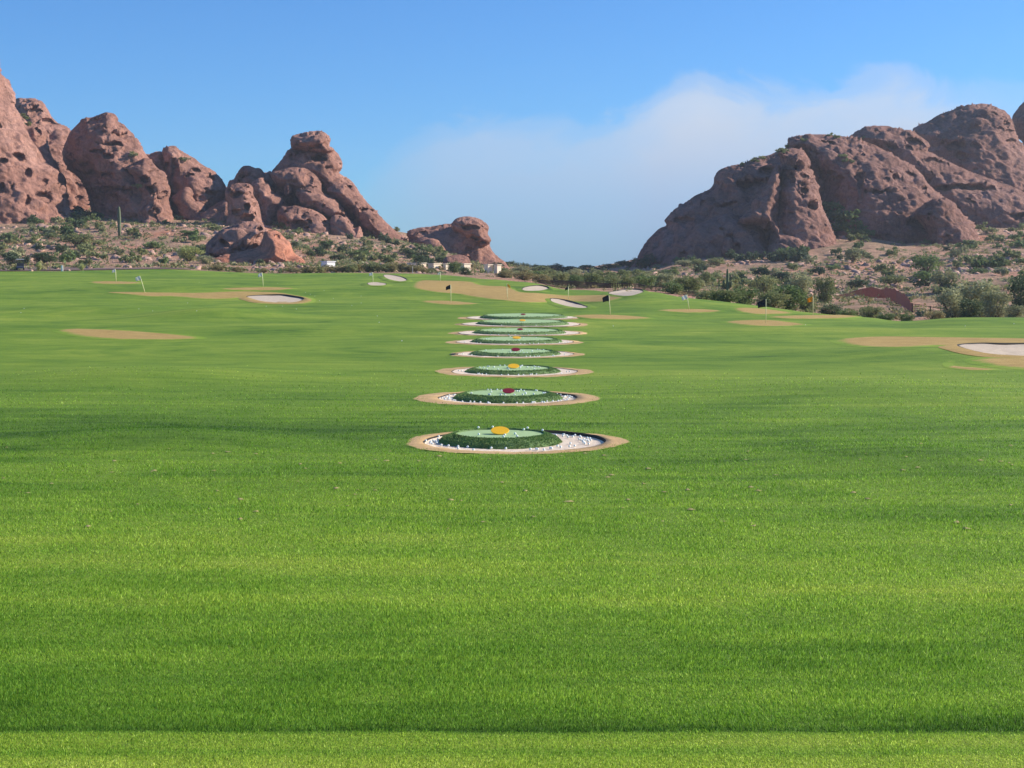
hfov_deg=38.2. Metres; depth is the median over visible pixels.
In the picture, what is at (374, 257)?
desert shrub
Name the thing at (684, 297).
flagstick
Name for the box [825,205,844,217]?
desert shrub
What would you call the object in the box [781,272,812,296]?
mesquite tree
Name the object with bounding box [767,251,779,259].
desert shrub
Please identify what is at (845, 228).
desert shrub
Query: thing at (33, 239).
desert shrub
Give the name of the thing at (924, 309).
wire fence
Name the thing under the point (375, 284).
bunker
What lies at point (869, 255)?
desert shrub
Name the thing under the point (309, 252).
desert shrub
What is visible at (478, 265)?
scrub
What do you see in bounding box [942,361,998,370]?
putting green
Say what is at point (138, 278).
flagstick
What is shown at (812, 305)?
mesquite tree
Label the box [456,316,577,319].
sand pit
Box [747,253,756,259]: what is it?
desert shrub
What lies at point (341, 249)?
desert shrub
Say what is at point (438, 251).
desert shrub
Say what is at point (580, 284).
steel fence
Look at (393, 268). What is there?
creosote bush
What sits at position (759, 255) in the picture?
desert shrub
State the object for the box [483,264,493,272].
building
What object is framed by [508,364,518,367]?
target disc
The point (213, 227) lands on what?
desert shrub
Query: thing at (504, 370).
target green
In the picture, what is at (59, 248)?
desert shrub
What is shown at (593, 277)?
mesquite tree
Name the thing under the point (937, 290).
desert shrub
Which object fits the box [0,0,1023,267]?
sky
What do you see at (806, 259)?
desert shrub
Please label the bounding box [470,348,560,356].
target green
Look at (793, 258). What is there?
desert shrub
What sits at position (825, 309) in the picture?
mesquite tree
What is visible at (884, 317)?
mesquite tree
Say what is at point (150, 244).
desert shrub
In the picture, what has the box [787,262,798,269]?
desert shrub
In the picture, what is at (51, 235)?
desert shrub
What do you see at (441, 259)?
desert shrub
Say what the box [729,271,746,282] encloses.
desert shrub
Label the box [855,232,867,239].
desert shrub
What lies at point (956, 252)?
desert shrub
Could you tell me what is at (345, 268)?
creosote bush
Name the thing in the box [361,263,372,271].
creosote bush
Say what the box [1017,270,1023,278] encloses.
desert shrub
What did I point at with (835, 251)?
desert shrub
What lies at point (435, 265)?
building
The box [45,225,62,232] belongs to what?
desert shrub
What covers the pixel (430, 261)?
desert shrub
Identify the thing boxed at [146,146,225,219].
sandstone butte
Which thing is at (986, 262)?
desert shrub
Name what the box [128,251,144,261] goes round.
desert shrub
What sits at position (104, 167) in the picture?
sandstone butte
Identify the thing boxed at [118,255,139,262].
desert shrub
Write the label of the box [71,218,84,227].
desert shrub
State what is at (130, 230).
desert shrub
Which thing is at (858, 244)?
desert shrub
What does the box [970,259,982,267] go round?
desert shrub
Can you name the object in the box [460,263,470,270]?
building
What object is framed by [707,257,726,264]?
mesquite tree
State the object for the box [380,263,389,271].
creosote bush
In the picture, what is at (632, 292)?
bunker
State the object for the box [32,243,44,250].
desert shrub
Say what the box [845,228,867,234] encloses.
desert shrub
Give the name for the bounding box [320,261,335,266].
hut
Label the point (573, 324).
sand pit
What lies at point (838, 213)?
desert shrub
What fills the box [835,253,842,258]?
desert shrub
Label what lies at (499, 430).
target disc
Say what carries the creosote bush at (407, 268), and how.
on the desert ground at (843, 244)
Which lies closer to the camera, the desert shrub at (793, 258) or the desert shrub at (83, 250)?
the desert shrub at (83, 250)
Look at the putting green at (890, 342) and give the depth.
64.11 m
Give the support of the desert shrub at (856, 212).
on the sandstone butte at (890, 196)
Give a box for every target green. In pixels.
[439,427,562,448]
[453,388,561,403]
[465,364,560,374]
[470,335,561,343]
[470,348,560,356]
[472,327,565,334]
[476,318,568,327]
[480,312,567,318]
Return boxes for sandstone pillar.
[191,183,264,225]
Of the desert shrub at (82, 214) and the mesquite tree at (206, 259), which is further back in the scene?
the desert shrub at (82, 214)
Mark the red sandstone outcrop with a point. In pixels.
(275, 246)
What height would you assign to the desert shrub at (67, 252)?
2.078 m
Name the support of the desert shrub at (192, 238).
on the desert ground at (843, 244)
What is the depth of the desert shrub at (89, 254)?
305.62 m
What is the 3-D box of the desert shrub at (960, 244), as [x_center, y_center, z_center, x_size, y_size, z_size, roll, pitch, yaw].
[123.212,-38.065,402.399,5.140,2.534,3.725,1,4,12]
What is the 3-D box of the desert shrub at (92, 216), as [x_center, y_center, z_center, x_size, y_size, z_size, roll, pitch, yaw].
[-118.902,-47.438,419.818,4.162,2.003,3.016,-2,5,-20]
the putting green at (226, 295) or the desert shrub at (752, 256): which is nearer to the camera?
the putting green at (226, 295)
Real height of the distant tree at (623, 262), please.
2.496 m
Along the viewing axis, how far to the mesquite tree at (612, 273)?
283.25 m
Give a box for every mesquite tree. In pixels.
[4,256,27,265]
[28,251,58,262]
[57,232,95,245]
[59,222,73,234]
[177,230,190,235]
[195,255,217,263]
[327,253,346,259]
[347,249,371,257]
[412,254,424,265]
[446,261,463,272]
[459,267,471,274]
[495,270,513,277]
[510,271,533,280]
[513,266,531,272]
[526,270,544,275]
[530,273,552,282]
[532,266,552,270]
[546,271,569,284]
[565,270,583,275]
[567,268,582,272]
[567,274,586,286]
[582,272,604,286]
[587,267,597,273]
[597,274,621,287]
[603,271,616,275]
[617,269,631,280]
[617,272,636,286]
[630,269,645,277]
[632,272,649,277]
[633,273,657,286]
[652,272,676,287]
[660,280,683,293]
[663,268,680,274]
[670,274,703,291]
[675,260,690,266]
[689,258,709,266]
[693,287,725,300]
[702,270,711,282]
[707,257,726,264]
[709,289,747,302]
[730,284,758,304]
[747,275,779,296]
[756,290,792,308]
[772,283,810,310]
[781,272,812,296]
[797,292,819,312]
[813,274,839,303]
[819,304,842,314]
[836,308,858,315]
[843,247,862,262]
[845,278,870,287]
[859,304,884,317]
[877,312,895,320]
[878,275,907,285]
[896,312,914,320]
[904,271,940,286]
[910,253,943,271]
[924,310,944,319]
[926,266,964,288]
[934,286,975,317]
[952,278,1001,316]
[957,297,985,316]
[979,290,1013,316]
[1001,304,1023,316]
[1007,275,1023,311]
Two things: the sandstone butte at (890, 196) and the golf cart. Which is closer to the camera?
the golf cart
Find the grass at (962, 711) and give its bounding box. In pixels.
[0,365,1023,767]
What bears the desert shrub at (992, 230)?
on the desert ground at (843, 244)
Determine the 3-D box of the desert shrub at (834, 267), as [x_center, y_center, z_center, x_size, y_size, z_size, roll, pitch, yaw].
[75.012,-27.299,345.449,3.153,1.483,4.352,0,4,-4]
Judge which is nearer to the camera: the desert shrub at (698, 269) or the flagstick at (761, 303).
the flagstick at (761, 303)
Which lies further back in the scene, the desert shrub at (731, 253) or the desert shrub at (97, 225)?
the desert shrub at (731, 253)
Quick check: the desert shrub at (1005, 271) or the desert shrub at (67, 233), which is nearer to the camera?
the desert shrub at (1005, 271)
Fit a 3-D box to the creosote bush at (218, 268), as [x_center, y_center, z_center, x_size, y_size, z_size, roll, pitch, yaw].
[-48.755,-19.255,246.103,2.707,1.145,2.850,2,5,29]
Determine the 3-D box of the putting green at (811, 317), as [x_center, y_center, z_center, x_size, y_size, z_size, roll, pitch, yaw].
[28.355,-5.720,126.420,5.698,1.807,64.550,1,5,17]
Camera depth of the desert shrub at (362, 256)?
311.67 m
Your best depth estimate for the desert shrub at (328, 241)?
367.57 m
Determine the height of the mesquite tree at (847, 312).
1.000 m
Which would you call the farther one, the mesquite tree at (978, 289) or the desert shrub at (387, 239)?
the desert shrub at (387, 239)
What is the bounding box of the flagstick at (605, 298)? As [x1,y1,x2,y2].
[602,295,610,314]
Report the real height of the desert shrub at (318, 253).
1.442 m
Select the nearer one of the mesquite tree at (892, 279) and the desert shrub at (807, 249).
the mesquite tree at (892, 279)
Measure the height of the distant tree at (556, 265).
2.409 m
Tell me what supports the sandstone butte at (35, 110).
on the desert ground at (843, 244)
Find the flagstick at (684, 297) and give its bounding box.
[682,295,688,306]
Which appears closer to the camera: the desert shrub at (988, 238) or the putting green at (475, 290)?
the putting green at (475, 290)
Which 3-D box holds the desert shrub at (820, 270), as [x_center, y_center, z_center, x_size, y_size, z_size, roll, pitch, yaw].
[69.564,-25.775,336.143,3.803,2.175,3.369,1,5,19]
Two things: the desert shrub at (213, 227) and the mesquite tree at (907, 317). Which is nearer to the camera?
the mesquite tree at (907, 317)
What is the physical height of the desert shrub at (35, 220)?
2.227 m
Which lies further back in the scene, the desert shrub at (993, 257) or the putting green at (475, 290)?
the desert shrub at (993, 257)
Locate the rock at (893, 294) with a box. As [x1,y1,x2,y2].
[836,287,911,310]
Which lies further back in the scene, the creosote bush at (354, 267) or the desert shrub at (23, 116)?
the desert shrub at (23, 116)
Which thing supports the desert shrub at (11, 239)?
on the desert ground at (843, 244)
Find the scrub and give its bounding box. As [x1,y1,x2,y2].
[0,208,1023,319]
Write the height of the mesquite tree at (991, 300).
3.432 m
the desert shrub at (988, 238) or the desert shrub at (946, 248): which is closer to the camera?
the desert shrub at (946, 248)
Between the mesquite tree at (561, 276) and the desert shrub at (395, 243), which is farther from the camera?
the desert shrub at (395, 243)
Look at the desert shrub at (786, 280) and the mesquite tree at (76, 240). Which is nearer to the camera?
the desert shrub at (786, 280)
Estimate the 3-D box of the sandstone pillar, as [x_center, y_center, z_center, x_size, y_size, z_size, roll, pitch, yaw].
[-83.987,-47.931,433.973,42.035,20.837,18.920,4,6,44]
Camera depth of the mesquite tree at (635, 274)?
258.94 m
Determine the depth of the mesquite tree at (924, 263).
327.69 m
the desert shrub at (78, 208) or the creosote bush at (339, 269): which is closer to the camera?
the creosote bush at (339, 269)
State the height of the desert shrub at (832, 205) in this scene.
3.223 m
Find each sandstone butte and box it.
[0,68,72,223]
[15,98,90,209]
[62,112,173,222]
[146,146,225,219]
[225,130,408,240]
[406,216,509,268]
[631,148,836,267]
[786,134,978,244]
[849,125,1023,227]
[913,103,1023,191]
[1012,102,1023,144]
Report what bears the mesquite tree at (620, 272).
on the desert ground at (843, 244)
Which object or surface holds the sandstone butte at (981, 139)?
on the desert ground at (843, 244)
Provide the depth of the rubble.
345.00 m
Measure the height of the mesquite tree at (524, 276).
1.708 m
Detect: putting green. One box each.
[52,328,205,339]
[86,281,141,283]
[102,291,315,304]
[219,287,296,290]
[410,280,621,302]
[416,301,480,304]
[570,315,656,319]
[652,309,726,312]
[719,320,810,326]
[729,307,797,314]
[764,315,861,319]
[830,336,1023,347]
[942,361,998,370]
[963,357,1023,369]
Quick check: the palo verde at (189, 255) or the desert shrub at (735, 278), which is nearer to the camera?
the desert shrub at (735, 278)
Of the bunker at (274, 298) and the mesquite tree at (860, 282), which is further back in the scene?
the mesquite tree at (860, 282)
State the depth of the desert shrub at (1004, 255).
355.62 m
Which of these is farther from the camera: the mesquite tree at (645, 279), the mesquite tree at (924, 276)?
the mesquite tree at (924, 276)
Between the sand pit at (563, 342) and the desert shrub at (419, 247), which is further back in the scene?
the desert shrub at (419, 247)
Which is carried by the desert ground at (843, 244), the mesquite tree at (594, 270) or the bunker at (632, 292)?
the mesquite tree at (594, 270)
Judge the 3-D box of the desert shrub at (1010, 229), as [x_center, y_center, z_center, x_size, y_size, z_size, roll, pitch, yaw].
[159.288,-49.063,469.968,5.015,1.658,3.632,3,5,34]
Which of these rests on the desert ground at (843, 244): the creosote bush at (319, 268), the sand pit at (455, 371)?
the creosote bush at (319, 268)
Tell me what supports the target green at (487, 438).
on the sand pit at (599, 441)
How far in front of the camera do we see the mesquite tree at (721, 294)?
131.26 m
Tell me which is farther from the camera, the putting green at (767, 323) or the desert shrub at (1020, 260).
the desert shrub at (1020, 260)
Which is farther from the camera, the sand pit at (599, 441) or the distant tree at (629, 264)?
the distant tree at (629, 264)
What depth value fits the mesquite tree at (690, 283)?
184.72 m
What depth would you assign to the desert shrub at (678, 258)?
410.84 m
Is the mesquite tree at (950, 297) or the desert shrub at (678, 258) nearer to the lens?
the mesquite tree at (950, 297)
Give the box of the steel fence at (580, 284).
[539,279,759,303]
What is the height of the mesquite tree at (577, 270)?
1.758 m
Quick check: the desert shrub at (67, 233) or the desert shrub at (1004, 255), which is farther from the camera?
the desert shrub at (67, 233)
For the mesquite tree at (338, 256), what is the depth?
318.12 m
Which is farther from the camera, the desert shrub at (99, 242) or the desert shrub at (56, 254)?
the desert shrub at (99, 242)
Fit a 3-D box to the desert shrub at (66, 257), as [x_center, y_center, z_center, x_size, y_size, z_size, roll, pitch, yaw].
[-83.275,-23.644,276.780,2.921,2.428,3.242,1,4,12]
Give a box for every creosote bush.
[210,265,226,270]
[231,267,242,271]
[290,268,301,272]
[298,267,311,272]
[304,266,316,272]
[308,266,324,272]
[326,266,334,271]
[335,265,346,272]
[343,264,351,272]
[347,264,357,272]
[354,263,364,271]
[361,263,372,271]
[365,262,377,271]
[371,263,382,271]
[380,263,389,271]
[387,264,398,271]
[397,263,407,271]
[401,265,416,272]
[410,266,420,271]
[419,266,428,272]
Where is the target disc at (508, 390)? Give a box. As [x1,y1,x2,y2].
[502,388,514,392]
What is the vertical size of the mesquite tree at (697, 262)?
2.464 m
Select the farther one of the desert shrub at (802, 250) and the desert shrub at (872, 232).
the desert shrub at (872, 232)
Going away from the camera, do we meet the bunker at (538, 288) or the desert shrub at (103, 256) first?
the bunker at (538, 288)
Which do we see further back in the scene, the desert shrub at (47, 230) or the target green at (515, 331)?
the desert shrub at (47, 230)
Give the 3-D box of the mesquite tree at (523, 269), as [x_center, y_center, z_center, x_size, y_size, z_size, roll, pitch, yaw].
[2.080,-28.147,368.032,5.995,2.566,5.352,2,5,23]
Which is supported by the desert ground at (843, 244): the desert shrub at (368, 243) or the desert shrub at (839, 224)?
the desert shrub at (368, 243)
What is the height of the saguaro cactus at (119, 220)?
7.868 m
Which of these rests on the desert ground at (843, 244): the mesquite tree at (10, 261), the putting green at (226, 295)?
the mesquite tree at (10, 261)
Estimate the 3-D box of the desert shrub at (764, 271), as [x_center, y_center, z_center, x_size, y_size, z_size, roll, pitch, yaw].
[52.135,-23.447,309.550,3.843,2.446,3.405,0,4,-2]
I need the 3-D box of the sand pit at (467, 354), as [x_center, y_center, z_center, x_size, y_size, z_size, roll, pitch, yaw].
[0.190,-1.116,54.627,5.078,0.042,5.250,0,4,0]
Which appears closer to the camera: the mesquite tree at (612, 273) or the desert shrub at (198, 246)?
the mesquite tree at (612, 273)
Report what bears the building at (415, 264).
on the desert ground at (843, 244)
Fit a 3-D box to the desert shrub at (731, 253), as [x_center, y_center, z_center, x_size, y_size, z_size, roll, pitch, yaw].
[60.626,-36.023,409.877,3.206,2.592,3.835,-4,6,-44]
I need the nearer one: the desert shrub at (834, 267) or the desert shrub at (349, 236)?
the desert shrub at (834, 267)
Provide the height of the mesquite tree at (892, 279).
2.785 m
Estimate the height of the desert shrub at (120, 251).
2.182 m
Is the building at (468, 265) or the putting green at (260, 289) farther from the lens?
the building at (468, 265)
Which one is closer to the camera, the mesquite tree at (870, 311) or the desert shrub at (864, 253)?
the mesquite tree at (870, 311)
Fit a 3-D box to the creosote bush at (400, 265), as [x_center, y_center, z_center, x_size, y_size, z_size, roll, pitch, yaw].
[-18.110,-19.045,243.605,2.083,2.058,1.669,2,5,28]
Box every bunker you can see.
[238,294,310,302]
[361,282,392,286]
[378,274,411,281]
[516,285,554,291]
[545,298,596,308]
[601,288,650,297]
[939,342,1023,357]
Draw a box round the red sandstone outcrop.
[212,230,305,263]
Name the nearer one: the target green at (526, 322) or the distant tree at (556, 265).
the target green at (526, 322)
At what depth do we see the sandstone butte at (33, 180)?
420.39 m
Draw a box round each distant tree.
[549,263,564,269]
[557,267,571,271]
[578,265,594,269]
[615,260,626,266]
[626,261,634,267]
[634,258,649,268]
[641,253,656,266]
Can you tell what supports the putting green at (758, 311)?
on the fairway
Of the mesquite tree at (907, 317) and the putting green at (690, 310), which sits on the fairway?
the putting green at (690, 310)
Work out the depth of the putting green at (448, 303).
119.30 m
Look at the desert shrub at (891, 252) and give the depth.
391.64 m
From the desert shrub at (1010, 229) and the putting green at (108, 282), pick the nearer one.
the putting green at (108, 282)
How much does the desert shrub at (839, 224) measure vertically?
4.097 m
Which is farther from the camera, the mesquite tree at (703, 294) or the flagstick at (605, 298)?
the mesquite tree at (703, 294)
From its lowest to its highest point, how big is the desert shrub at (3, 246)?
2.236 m
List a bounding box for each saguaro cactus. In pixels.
[117,207,120,236]
[723,268,731,295]
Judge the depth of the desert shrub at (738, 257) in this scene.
397.36 m
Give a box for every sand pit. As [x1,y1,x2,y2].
[405,430,630,453]
[412,391,601,405]
[434,367,594,377]
[444,339,584,345]
[447,330,587,335]
[448,351,584,357]
[454,322,588,326]
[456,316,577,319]
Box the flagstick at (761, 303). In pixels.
[758,299,765,307]
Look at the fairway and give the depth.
25.56 m
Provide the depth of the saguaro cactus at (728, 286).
139.62 m
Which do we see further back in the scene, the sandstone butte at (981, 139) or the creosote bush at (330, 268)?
the sandstone butte at (981, 139)
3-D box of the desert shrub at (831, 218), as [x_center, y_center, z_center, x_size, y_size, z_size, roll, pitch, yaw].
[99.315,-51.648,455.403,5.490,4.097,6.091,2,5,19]
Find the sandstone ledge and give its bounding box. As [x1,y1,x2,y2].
[205,221,267,256]
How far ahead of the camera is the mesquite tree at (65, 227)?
369.72 m
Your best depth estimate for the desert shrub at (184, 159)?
454.30 m
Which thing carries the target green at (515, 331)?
on the sand pit at (469, 333)
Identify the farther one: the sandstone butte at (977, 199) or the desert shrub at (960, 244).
the sandstone butte at (977, 199)
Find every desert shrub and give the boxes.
[0,232,24,241]
[0,241,7,249]
[2,234,16,243]
[2,251,20,259]
[6,249,21,259]
[12,246,26,255]
[20,113,28,118]
[24,236,41,244]
[26,217,38,223]
[27,226,38,232]
[32,232,40,239]
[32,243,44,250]
[41,232,61,237]
[42,228,54,233]
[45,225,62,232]
[46,252,61,261]
[55,243,66,252]
[59,228,73,235]
[59,251,76,263]
[62,249,78,254]
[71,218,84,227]
[72,206,84,211]
[73,212,85,218]
[76,244,92,255]
[77,210,91,216]
[78,242,96,250]
[78,257,92,264]
[82,217,92,223]
[85,252,99,257]
[86,213,100,219]
[88,240,107,245]
[94,221,103,228]
[98,226,106,231]
[99,252,108,259]
[113,246,126,254]
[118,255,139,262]
[126,227,139,234]
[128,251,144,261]
[129,151,137,156]
[132,231,141,237]
[133,184,146,188]
[137,246,147,255]
[142,241,164,247]
[158,255,168,263]
[179,157,190,161]
[188,228,198,236]
[188,234,198,241]
[195,245,205,253]
[206,223,221,229]
[272,222,284,226]
[290,241,299,245]
[306,250,315,255]
[313,246,323,251]
[315,250,326,255]
[319,239,332,245]
[323,241,333,248]
[334,243,347,251]
[345,233,352,238]
[353,252,367,262]
[362,239,370,245]
[365,230,374,236]
[368,252,379,260]
[378,233,387,240]
[378,252,394,262]
[381,247,391,253]
[383,236,391,242]
[389,240,400,245]
[399,244,408,252]
[406,248,417,257]
[414,243,423,249]
[416,249,429,257]
[423,244,432,251]
[425,258,434,264]
[429,249,446,256]
[435,256,443,262]
[673,256,686,262]
[687,278,705,292]
[692,264,702,272]
[698,272,722,279]
[701,263,708,269]
[719,275,740,288]
[725,250,737,258]
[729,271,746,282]
[733,254,742,261]
[738,277,749,285]
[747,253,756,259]
[752,267,770,274]
[753,250,766,259]
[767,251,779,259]
[769,255,779,260]
[769,268,782,276]
[774,270,792,280]
[777,277,794,286]
[779,249,796,260]
[786,246,797,255]
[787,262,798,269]
[789,256,799,260]
[795,251,806,260]
[796,246,807,254]
[799,244,809,251]
[801,254,817,263]
[810,266,825,274]
[822,201,840,209]
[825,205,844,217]
[826,210,839,220]
[826,264,840,269]
[829,247,841,253]
[831,220,846,230]
[832,216,849,227]
[834,208,856,220]
[834,224,857,232]
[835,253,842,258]
[840,209,860,219]
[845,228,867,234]
[847,232,856,241]
[852,240,864,247]
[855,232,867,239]
[858,249,868,256]
[864,228,875,236]
[864,253,873,258]
[872,263,894,271]
[880,268,894,275]
[885,246,897,254]
[933,287,949,294]
[942,245,950,250]
[943,280,958,288]
[949,246,962,256]
[952,258,962,267]
[955,240,972,248]
[957,254,976,262]
[958,244,968,251]
[967,239,978,245]
[969,255,986,266]
[969,259,989,266]
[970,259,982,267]
[973,268,986,273]
[975,222,989,229]
[981,227,999,232]
[982,260,1008,266]
[984,234,994,240]
[986,254,999,260]
[991,232,1005,241]
[992,243,1002,247]
[992,267,1009,275]
[995,256,1007,264]
[996,250,1008,256]
[997,259,1012,265]
[1004,227,1021,231]
[1006,248,1021,258]
[1007,231,1023,239]
[1007,240,1023,247]
[1013,257,1023,263]
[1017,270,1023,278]
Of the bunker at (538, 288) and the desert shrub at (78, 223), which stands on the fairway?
the bunker at (538, 288)
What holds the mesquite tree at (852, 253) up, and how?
on the desert ground at (843, 244)
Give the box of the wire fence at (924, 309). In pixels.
[912,303,946,314]
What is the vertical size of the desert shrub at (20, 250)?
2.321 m
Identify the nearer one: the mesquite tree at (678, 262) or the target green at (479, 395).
the target green at (479, 395)
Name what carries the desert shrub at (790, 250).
on the desert ground at (843, 244)
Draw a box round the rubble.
[0,219,1023,316]
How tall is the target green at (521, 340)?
0.322 m
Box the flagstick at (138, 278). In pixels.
[135,276,144,291]
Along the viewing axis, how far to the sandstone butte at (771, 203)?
424.74 m
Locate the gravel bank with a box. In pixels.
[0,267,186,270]
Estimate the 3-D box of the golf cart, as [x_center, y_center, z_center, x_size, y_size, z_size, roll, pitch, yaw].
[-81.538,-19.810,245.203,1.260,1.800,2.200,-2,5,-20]
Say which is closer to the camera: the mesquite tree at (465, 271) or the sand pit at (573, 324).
the sand pit at (573, 324)
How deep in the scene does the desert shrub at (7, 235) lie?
351.52 m
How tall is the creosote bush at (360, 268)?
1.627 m
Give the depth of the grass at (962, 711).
13.21 m
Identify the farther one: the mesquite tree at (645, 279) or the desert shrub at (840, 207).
the desert shrub at (840, 207)
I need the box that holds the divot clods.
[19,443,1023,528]
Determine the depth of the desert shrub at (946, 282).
267.16 m
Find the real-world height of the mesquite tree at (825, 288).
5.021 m
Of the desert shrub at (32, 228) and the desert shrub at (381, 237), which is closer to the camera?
the desert shrub at (32, 228)
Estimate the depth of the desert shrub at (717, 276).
292.97 m
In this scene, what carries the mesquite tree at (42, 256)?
on the desert ground at (843, 244)
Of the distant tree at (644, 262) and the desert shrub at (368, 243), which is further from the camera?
the distant tree at (644, 262)
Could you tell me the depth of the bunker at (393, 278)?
188.26 m
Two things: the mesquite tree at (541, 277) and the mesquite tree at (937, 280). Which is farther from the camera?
the mesquite tree at (937, 280)
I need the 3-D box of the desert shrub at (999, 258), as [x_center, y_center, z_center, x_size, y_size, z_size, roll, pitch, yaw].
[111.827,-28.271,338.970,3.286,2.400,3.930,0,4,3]
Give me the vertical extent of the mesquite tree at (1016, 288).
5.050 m
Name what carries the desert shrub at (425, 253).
on the desert ground at (843, 244)
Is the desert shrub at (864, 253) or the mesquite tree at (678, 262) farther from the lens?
the mesquite tree at (678, 262)
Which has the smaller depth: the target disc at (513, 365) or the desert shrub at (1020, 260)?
the target disc at (513, 365)
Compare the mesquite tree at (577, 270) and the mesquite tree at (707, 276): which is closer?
the mesquite tree at (707, 276)
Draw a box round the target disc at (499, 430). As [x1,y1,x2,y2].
[491,426,508,434]
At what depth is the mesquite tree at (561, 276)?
224.93 m
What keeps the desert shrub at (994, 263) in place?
on the desert ground at (843, 244)
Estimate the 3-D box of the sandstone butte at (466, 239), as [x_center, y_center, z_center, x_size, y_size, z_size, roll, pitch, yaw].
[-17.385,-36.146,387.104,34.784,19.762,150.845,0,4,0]
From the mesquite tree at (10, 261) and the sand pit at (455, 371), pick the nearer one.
the sand pit at (455, 371)
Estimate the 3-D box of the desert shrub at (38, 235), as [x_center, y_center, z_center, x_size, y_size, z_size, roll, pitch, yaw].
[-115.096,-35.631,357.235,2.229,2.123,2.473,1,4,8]
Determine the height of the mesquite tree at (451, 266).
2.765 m
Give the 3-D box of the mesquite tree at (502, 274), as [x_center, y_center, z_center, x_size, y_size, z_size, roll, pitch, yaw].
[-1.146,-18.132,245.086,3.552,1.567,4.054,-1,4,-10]
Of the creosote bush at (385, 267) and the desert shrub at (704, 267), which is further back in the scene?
the desert shrub at (704, 267)
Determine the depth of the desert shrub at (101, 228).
381.10 m
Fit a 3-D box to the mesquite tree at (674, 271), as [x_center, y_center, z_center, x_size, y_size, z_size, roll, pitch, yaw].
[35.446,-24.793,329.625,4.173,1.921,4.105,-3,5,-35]
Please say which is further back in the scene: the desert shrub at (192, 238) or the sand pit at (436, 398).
the desert shrub at (192, 238)
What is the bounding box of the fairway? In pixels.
[0,269,1023,767]
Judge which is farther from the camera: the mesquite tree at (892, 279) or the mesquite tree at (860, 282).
the mesquite tree at (892, 279)
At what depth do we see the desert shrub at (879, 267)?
345.27 m
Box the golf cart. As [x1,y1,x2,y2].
[16,259,23,269]
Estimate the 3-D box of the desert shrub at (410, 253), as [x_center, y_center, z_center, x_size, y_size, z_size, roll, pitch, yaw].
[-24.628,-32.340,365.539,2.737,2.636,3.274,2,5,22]
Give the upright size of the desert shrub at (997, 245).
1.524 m
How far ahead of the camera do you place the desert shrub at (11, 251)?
301.57 m
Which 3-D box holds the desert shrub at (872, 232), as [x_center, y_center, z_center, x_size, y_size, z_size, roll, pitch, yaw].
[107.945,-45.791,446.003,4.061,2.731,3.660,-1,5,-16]
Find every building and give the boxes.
[407,263,425,266]
[427,263,441,268]
[442,263,449,269]
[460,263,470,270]
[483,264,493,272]
[494,265,500,273]
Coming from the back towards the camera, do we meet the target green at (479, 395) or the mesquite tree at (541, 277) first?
the mesquite tree at (541, 277)
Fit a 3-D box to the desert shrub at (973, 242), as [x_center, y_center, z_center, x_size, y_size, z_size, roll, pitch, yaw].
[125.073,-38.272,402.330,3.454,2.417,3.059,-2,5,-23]
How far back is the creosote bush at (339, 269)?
244.16 m
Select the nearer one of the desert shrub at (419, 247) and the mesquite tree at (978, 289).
the mesquite tree at (978, 289)
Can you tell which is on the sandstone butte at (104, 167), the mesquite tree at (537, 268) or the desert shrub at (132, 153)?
the desert shrub at (132, 153)
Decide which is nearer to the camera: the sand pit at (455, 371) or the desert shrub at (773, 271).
the sand pit at (455, 371)
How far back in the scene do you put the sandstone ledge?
326.24 m
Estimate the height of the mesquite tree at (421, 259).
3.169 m
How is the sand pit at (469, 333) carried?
on the fairway
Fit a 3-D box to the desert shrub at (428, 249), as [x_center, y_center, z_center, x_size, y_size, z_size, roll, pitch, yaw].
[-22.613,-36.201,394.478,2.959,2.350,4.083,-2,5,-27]
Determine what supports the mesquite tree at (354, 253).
on the desert ground at (843, 244)
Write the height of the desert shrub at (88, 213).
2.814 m
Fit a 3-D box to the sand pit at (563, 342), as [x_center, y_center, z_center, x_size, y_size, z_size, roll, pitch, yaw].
[0.114,-1.821,63.780,6.060,0.040,6.275,0,4,0]
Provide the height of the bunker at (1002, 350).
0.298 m
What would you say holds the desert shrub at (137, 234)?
on the desert ground at (843, 244)
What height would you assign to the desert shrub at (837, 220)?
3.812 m
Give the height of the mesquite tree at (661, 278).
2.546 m
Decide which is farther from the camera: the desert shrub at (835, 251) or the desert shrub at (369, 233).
the desert shrub at (369, 233)
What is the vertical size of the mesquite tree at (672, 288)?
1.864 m
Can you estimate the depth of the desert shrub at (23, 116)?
455.30 m
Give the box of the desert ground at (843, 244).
[0,210,1023,320]
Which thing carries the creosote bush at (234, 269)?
on the desert ground at (843, 244)
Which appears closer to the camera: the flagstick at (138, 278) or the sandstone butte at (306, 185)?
the flagstick at (138, 278)
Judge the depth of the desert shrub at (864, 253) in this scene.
387.54 m
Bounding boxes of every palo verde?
[35,261,41,270]
[175,245,205,261]
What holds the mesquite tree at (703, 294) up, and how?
on the desert ground at (843, 244)
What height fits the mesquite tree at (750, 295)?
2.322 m
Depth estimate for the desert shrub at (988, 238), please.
427.78 m
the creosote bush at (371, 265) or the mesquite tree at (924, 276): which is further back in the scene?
the mesquite tree at (924, 276)
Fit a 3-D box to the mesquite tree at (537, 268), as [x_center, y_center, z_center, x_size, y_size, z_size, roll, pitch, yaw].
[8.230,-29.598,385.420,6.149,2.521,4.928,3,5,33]
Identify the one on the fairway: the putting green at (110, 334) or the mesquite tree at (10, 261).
the putting green at (110, 334)
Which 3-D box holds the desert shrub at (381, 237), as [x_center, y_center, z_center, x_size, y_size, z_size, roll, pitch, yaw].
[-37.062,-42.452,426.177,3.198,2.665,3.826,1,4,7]

